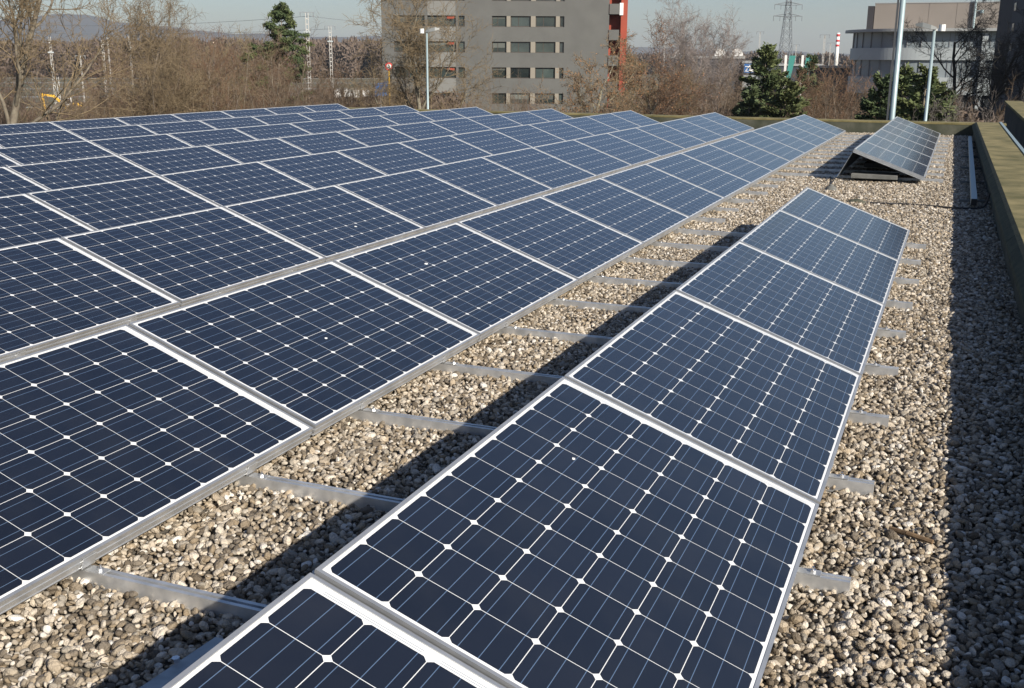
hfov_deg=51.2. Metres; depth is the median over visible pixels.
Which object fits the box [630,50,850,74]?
forest
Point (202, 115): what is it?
solar panel
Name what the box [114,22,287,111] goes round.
bare bush
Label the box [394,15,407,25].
window
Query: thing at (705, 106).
bare bush
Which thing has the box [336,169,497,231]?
solar panel
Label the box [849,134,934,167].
solar panel
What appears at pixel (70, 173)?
solar panel
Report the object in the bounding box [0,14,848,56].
hills
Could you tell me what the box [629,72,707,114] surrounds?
bare bush
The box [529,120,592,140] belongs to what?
solar panel
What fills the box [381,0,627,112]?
office block
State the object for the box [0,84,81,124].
bare bush
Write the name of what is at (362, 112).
solar panel
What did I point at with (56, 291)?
solar panel
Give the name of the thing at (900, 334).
mounting rail
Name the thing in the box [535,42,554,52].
window
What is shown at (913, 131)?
solar panel
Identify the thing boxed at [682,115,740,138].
solar panel
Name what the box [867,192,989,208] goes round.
cable
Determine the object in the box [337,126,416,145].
solar panel
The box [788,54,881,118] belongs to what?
bare bush
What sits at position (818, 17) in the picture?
sky
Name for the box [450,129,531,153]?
solar panel
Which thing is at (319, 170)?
solar panel
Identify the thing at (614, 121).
solar panel
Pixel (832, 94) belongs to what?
bare bush
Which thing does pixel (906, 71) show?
conifer tree
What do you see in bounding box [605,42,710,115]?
bare tree
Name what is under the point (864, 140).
mounting rail
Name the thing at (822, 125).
solar panel
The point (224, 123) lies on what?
solar panel
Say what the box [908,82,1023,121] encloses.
bare bush
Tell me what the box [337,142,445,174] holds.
solar panel
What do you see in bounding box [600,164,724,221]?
solar panel
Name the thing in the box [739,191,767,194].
mounting rail
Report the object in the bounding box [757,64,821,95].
long shed
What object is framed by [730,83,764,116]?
conifer tree
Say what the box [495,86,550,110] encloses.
bare bush
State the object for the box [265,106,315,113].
solar panel
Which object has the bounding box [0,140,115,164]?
solar panel
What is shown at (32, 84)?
bare bush
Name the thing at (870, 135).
mounting rail
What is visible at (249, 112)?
solar panel
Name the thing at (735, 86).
bare bush
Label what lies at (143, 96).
bare bush
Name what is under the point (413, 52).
bare tree
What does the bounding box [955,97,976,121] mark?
bare bush
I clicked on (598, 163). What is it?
solar panel
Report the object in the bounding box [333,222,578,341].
solar panel
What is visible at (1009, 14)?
dark tower
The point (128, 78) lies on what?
bare bush
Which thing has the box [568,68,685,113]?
bare bush
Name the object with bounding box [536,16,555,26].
window
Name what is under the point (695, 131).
solar panel
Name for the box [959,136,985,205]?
cable duct
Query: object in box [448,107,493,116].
solar panel
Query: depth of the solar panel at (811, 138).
20.14 m
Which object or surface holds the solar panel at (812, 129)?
on the mounting rail at (849, 143)
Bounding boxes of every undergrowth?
[0,87,468,122]
[598,90,1004,121]
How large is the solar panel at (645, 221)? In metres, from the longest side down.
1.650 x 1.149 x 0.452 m
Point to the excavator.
(58, 99)
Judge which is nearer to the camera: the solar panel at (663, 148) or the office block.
the solar panel at (663, 148)
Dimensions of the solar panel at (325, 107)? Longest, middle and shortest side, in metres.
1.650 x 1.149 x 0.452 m
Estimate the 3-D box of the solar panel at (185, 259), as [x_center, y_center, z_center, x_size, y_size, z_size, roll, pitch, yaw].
[-2.231,-0.475,7.553,1.149,0.452,1.650,26,22,15]
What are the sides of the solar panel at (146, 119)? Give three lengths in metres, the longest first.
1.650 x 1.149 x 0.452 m
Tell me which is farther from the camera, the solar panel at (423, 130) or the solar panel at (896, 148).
the solar panel at (423, 130)
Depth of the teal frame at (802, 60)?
140.09 m
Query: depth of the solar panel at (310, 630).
2.19 m
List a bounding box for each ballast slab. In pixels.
[851,171,899,179]
[864,161,890,167]
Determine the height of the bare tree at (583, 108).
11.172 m
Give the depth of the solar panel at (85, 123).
20.16 m
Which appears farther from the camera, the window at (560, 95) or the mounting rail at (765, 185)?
the window at (560, 95)
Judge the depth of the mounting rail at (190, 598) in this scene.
3.14 m
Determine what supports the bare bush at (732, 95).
on the ground
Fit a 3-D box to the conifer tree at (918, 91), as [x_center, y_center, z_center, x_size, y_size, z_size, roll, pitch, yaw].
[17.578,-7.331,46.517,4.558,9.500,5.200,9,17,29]
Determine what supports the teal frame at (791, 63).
on the ground
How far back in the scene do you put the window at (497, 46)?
124.58 m
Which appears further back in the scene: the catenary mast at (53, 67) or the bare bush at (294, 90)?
the catenary mast at (53, 67)
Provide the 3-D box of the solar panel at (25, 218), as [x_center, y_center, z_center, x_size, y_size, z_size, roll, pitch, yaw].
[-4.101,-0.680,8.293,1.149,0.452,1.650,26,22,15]
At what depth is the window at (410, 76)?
125.37 m
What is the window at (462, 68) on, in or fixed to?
in the office block
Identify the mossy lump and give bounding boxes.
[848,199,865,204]
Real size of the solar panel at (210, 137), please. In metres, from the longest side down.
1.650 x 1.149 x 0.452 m
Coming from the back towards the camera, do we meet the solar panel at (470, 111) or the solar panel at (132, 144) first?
the solar panel at (470, 111)
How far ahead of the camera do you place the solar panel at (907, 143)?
17.93 m
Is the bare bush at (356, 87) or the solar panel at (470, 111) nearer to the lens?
the solar panel at (470, 111)
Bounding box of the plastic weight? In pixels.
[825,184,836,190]
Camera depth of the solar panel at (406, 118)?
23.17 m
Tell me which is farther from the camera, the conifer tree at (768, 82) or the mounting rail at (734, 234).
the conifer tree at (768, 82)
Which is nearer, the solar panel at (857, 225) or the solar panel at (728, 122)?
the solar panel at (857, 225)
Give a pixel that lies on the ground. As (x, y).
(51, 83)
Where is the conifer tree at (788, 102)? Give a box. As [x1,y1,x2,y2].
[759,75,811,117]
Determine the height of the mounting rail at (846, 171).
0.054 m
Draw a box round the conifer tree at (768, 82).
[737,41,788,108]
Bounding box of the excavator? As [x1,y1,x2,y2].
[42,93,80,108]
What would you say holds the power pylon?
on the ground
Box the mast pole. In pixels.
[886,0,905,119]
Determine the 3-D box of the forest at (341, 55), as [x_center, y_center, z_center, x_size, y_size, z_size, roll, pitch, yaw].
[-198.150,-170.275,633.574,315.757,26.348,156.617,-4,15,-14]
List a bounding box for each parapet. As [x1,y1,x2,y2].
[346,107,1006,135]
[972,122,1023,331]
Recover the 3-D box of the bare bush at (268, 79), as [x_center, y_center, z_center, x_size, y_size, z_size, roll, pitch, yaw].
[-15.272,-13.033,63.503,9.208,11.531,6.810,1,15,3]
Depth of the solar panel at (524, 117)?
23.91 m
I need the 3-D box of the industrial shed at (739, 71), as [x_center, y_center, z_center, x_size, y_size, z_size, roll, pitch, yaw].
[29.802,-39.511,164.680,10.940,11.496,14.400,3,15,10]
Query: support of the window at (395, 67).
in the office block
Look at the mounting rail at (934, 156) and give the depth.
18.78 m
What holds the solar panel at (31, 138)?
on the mounting rail at (735, 201)
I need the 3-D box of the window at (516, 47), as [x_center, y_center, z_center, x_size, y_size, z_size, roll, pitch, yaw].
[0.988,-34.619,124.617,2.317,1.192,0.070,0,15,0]
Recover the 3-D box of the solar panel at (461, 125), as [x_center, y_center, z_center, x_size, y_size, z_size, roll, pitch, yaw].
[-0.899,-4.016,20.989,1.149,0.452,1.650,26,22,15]
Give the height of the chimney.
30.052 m
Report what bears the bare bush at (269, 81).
on the ground
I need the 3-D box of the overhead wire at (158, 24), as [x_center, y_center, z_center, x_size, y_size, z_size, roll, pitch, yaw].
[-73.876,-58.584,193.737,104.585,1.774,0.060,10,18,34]
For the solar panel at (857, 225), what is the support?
on the mounting rail at (722, 248)
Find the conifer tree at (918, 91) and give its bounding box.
[895,63,956,121]
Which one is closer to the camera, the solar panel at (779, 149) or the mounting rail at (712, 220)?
the mounting rail at (712, 220)
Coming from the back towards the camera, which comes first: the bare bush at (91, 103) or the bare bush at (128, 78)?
the bare bush at (128, 78)
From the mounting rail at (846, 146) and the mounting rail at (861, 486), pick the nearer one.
the mounting rail at (861, 486)
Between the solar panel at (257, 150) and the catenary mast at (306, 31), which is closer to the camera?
the solar panel at (257, 150)
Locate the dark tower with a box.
[988,0,1023,114]
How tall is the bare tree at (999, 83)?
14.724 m
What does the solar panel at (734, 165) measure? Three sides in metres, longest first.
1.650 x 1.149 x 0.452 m
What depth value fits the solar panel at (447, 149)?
15.66 m
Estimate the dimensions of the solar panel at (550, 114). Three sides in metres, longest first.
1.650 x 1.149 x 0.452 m
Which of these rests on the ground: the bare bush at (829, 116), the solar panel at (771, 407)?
the bare bush at (829, 116)
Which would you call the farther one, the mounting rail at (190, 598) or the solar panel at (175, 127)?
the solar panel at (175, 127)
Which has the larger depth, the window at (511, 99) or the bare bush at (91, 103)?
the window at (511, 99)
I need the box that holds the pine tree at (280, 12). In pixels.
[237,2,315,105]
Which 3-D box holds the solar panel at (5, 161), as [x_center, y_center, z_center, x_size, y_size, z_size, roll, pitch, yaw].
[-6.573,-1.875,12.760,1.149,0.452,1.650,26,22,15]
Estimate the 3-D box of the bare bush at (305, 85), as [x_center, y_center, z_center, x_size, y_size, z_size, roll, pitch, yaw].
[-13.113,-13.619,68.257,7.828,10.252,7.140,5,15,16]
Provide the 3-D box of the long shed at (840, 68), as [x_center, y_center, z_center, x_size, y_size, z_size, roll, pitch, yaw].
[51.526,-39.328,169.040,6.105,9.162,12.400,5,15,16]
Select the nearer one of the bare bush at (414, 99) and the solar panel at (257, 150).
the solar panel at (257, 150)
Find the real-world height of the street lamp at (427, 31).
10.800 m
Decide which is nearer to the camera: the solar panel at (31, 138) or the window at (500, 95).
the solar panel at (31, 138)
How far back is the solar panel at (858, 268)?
7.38 m
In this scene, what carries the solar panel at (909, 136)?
on the mounting rail at (840, 149)
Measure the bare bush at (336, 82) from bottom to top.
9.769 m
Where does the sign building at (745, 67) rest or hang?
on the ground
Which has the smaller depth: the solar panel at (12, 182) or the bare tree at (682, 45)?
the solar panel at (12, 182)
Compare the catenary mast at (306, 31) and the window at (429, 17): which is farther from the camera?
the catenary mast at (306, 31)
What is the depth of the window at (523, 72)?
125.34 m
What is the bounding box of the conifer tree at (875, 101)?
[853,71,903,119]
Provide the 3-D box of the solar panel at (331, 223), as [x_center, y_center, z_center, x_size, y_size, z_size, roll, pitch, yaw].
[-1.597,-0.865,9.048,1.149,0.452,1.650,26,22,15]
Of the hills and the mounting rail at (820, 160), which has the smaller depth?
the mounting rail at (820, 160)
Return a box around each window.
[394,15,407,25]
[394,41,407,51]
[395,67,408,77]
[408,16,424,25]
[409,67,424,77]
[428,16,455,25]
[428,41,455,51]
[428,67,455,77]
[458,16,464,26]
[458,42,464,51]
[459,67,464,77]
[492,16,506,26]
[492,42,505,51]
[492,67,505,77]
[492,93,505,103]
[510,68,529,77]
[510,93,529,103]
[511,16,530,26]
[511,42,529,52]
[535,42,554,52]
[535,68,554,77]
[535,93,554,103]
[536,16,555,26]
[559,42,563,52]
[559,68,562,78]
[559,94,562,103]
[560,16,563,26]
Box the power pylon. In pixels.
[773,0,802,63]
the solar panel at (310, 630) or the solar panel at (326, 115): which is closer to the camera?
the solar panel at (310, 630)
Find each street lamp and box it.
[420,27,438,108]
[916,22,945,120]
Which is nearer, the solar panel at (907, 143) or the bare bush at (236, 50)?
the solar panel at (907, 143)
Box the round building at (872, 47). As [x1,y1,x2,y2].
[845,0,999,110]
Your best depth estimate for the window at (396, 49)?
124.65 m
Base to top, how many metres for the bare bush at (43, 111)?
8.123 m
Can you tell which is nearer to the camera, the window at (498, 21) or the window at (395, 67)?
the window at (498, 21)
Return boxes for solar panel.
[0,122,64,133]
[0,130,85,147]
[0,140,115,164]
[0,154,20,166]
[0,167,48,196]
[0,193,93,247]
[0,237,179,362]
[0,324,312,614]
[6,155,155,189]
[27,175,219,229]
[50,118,128,129]
[61,206,324,306]
[68,124,155,139]
[88,134,192,154]
[115,114,184,124]
[118,145,240,175]
[128,261,479,435]
[138,120,215,133]
[159,161,313,206]
[162,572,504,687]
[168,128,257,145]
[172,111,233,120]
[199,116,268,128]
[206,138,310,162]
[222,108,275,116]
[223,185,424,262]
[235,123,311,139]
[252,113,313,124]
[259,151,386,187]
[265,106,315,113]
[278,131,367,153]
[290,119,358,133]
[298,110,351,120]
[305,104,348,111]
[314,377,821,687]
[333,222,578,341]
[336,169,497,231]
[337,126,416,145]
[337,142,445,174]
[339,107,386,116]
[339,115,399,128]
[374,105,419,113]
[380,112,433,123]
[388,121,456,138]
[399,135,492,162]
[416,109,465,120]
[419,157,553,208]
[430,118,490,133]
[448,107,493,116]
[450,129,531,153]
[457,196,643,284]
[466,114,521,128]
[482,147,596,191]
[493,124,565,146]
[499,111,547,124]
[527,109,572,120]
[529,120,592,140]
[533,139,632,177]
[541,178,689,247]
[561,116,618,134]
[564,290,866,503]
[573,133,661,166]
[587,113,639,129]
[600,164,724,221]
[608,127,685,157]
[611,110,659,125]
[636,123,706,150]
[645,153,751,201]
[661,119,724,143]
[676,241,889,375]
[681,144,772,185]
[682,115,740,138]
[700,112,753,133]
[709,137,790,173]
[732,131,805,163]
[739,209,904,304]
[751,126,817,154]
[768,121,828,148]
[780,187,914,260]
[782,118,837,141]
[794,114,846,136]
[835,141,930,180]
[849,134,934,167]
[859,129,934,158]
[881,124,939,151]
[887,120,940,144]
[893,117,940,137]
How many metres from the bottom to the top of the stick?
0.027 m
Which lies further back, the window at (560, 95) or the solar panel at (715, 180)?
the window at (560, 95)
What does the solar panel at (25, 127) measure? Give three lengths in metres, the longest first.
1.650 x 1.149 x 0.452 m
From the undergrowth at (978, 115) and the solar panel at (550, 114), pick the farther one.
the undergrowth at (978, 115)
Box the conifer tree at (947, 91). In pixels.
[929,81,958,121]
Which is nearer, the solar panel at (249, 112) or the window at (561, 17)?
the solar panel at (249, 112)
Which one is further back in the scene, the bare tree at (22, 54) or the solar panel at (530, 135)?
the bare tree at (22, 54)
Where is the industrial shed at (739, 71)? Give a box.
[669,49,744,100]
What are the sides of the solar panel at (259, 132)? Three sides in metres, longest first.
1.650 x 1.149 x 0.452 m
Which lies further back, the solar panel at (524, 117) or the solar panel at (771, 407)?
the solar panel at (524, 117)
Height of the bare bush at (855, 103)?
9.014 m
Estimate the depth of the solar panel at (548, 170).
13.38 m
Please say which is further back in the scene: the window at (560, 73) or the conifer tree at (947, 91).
the window at (560, 73)
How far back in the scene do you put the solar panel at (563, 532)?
2.83 m
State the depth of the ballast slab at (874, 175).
14.42 m
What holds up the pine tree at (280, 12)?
on the ground
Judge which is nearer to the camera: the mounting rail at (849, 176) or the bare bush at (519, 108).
the mounting rail at (849, 176)
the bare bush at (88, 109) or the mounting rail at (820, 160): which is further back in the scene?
the bare bush at (88, 109)
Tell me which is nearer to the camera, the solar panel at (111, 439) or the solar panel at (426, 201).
the solar panel at (111, 439)
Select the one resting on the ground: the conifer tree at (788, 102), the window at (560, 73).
the conifer tree at (788, 102)
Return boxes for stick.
[889,526,933,543]
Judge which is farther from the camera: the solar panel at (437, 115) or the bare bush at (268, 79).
the bare bush at (268, 79)
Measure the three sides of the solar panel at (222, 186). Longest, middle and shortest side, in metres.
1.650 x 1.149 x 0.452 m
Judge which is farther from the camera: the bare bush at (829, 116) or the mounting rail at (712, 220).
the bare bush at (829, 116)
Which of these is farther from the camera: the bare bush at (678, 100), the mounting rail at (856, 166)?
the bare bush at (678, 100)
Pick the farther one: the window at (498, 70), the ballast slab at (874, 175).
the window at (498, 70)
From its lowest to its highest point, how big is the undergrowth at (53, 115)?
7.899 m
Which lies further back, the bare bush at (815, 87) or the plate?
the bare bush at (815, 87)
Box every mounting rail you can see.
[66,565,267,622]
[128,325,888,427]
[232,473,850,593]
[349,408,874,494]
[495,326,898,378]
[544,299,905,340]
[586,276,912,309]
[619,257,918,285]
[647,242,920,264]
[673,229,925,248]
[693,217,725,223]
[709,207,738,211]
[725,199,753,203]
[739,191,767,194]
[752,184,777,187]
[762,178,785,181]
[772,172,943,182]
[783,167,943,175]
[791,163,944,170]
[797,158,943,165]
[804,155,944,161]
[811,151,945,157]
[816,148,947,153]
[822,145,947,150]
[826,142,947,146]
[832,139,948,144]
[837,137,950,141]
[841,134,950,139]
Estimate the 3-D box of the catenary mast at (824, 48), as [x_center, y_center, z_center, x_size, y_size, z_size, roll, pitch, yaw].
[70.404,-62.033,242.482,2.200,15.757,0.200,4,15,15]
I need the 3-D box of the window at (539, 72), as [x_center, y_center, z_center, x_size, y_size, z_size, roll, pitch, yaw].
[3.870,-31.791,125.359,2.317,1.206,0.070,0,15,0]
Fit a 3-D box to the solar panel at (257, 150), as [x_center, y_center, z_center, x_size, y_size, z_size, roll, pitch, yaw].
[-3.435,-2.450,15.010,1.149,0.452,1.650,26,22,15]
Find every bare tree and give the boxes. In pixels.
[0,0,175,123]
[91,0,241,117]
[328,0,509,110]
[517,29,653,113]
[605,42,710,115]
[624,11,719,114]
[631,0,753,115]
[890,0,1015,111]
[958,8,1023,118]
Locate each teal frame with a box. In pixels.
[783,55,795,91]
[800,55,810,94]
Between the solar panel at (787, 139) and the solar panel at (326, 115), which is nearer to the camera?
the solar panel at (787, 139)
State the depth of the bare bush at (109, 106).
86.75 m
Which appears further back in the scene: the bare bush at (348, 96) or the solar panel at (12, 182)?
the bare bush at (348, 96)
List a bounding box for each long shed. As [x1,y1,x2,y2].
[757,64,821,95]
[819,65,850,106]
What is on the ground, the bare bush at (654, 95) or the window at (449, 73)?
the bare bush at (654, 95)
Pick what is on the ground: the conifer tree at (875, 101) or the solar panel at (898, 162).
the conifer tree at (875, 101)
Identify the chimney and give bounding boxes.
[834,33,839,64]
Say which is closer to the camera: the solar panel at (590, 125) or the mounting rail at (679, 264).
the mounting rail at (679, 264)
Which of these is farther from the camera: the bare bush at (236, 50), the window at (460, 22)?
the window at (460, 22)
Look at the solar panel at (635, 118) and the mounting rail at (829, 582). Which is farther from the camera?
the solar panel at (635, 118)
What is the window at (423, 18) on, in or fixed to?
in the office block
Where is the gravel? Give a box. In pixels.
[0,129,1023,687]
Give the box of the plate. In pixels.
[140,637,223,687]
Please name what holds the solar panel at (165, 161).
on the mounting rail at (712, 220)
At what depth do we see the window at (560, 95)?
126.07 m
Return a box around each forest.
[0,34,382,77]
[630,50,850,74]
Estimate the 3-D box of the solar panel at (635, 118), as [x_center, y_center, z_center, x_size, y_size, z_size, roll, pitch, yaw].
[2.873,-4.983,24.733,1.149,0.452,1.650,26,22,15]
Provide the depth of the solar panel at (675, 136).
19.37 m
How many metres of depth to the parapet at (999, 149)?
11.28 m
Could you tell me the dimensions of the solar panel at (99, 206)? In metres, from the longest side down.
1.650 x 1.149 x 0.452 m
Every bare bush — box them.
[0,39,70,123]
[0,56,52,124]
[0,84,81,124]
[19,88,125,121]
[21,95,50,118]
[42,57,182,120]
[57,73,112,119]
[59,81,166,118]
[78,47,143,117]
[87,26,224,116]
[99,22,236,115]
[111,62,182,116]
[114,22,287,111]
[123,25,289,114]
[156,21,281,113]
[172,14,318,105]
[185,23,323,111]
[212,42,364,109]
[241,42,317,107]
[251,49,374,105]
[296,60,412,107]
[305,59,367,104]
[308,64,402,106]
[335,62,421,107]
[347,71,422,107]
[377,85,439,107]
[432,72,519,110]
[447,86,536,110]
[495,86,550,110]
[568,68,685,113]
[613,68,687,113]
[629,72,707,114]
[639,52,758,115]
[646,49,780,115]
[707,68,758,115]
[756,64,861,118]
[760,52,971,118]
[780,62,845,115]
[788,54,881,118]
[810,81,906,119]
[897,71,1019,122]
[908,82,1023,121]
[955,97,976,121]
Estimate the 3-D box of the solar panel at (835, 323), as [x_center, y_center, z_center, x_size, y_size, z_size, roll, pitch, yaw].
[1.490,-0.064,6.082,1.149,0.452,1.650,26,22,15]
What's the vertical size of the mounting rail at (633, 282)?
0.054 m
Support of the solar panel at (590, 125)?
on the mounting rail at (840, 149)
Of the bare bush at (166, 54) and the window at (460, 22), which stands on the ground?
the bare bush at (166, 54)
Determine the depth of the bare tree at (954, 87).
85.85 m
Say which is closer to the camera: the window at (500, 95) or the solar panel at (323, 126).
the solar panel at (323, 126)
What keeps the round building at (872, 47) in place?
on the ground
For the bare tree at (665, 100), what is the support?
on the ground
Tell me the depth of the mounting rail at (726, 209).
11.43 m
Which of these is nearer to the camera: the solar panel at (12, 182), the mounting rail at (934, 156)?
the solar panel at (12, 182)
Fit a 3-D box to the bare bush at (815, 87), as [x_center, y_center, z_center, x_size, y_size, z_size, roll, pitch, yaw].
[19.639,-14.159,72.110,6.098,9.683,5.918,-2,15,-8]
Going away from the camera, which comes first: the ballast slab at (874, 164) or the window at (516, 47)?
the ballast slab at (874, 164)
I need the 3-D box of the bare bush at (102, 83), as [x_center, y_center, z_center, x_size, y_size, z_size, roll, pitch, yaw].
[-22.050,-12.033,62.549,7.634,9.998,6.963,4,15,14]
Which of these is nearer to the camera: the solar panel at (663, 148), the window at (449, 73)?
the solar panel at (663, 148)
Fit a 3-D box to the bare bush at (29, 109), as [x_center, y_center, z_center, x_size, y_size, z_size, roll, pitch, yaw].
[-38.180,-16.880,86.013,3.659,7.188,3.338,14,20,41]
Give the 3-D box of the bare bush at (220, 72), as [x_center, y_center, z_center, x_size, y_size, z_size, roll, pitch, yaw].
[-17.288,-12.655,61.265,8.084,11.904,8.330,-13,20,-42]
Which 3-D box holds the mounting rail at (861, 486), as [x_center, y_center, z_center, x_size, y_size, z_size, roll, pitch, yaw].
[-6.540,-0.330,7.089,17.046,0.054,0.039,6,16,21]
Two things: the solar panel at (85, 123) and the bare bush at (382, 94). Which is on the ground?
the bare bush at (382, 94)
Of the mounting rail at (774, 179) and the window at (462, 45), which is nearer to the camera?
the mounting rail at (774, 179)
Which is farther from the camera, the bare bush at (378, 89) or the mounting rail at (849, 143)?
the bare bush at (378, 89)
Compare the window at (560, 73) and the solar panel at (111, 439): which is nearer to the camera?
the solar panel at (111, 439)
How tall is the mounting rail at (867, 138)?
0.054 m
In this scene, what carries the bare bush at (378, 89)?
on the ground
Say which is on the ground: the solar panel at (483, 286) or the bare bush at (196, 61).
the bare bush at (196, 61)
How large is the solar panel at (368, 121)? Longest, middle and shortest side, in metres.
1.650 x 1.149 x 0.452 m
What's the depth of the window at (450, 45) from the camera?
124.61 m
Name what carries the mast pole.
on the ground
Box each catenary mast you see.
[48,37,57,108]
[299,12,313,88]
[327,26,332,77]
[820,35,829,64]
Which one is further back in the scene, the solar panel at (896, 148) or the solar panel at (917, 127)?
the solar panel at (917, 127)
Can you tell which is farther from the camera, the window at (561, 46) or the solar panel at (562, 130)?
the window at (561, 46)
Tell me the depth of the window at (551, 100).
126.11 m
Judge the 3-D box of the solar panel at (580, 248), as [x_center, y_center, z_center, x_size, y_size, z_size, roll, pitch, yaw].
[0.273,-0.659,8.309,1.149,0.452,1.650,26,22,15]
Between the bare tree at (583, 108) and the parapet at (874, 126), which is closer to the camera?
the parapet at (874, 126)
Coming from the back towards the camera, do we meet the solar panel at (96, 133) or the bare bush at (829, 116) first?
the bare bush at (829, 116)
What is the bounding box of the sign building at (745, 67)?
[742,61,757,86]
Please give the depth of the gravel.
4.00 m
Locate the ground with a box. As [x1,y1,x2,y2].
[1,73,948,112]
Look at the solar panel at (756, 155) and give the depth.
15.65 m
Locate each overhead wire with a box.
[0,29,319,33]
[16,16,306,25]
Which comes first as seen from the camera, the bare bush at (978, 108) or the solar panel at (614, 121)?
the solar panel at (614, 121)
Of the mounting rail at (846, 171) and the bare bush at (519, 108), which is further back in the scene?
the bare bush at (519, 108)
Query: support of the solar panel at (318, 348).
on the mounting rail at (861, 486)
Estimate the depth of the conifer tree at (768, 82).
61.84 m
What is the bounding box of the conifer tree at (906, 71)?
[878,62,924,116]
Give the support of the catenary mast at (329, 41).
on the ground
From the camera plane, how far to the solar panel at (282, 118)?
22.41 m
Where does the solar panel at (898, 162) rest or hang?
on the mounting rail at (849, 176)
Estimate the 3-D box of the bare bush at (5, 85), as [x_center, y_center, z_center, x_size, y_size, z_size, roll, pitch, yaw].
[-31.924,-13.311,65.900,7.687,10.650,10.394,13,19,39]
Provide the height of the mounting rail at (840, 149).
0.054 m
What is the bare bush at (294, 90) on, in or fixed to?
on the ground
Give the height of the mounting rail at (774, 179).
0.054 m
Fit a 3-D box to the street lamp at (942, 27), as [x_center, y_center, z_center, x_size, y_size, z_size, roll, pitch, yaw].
[11.931,-4.058,31.849,0.809,10.600,0.240,6,16,20]
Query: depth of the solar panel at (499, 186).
11.88 m
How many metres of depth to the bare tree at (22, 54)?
43.98 m
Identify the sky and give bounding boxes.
[0,0,999,53]
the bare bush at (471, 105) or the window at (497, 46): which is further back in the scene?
the window at (497, 46)
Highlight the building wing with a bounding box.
[1004,101,1023,147]
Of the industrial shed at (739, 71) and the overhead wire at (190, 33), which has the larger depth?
the overhead wire at (190, 33)
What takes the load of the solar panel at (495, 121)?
on the mounting rail at (840, 149)

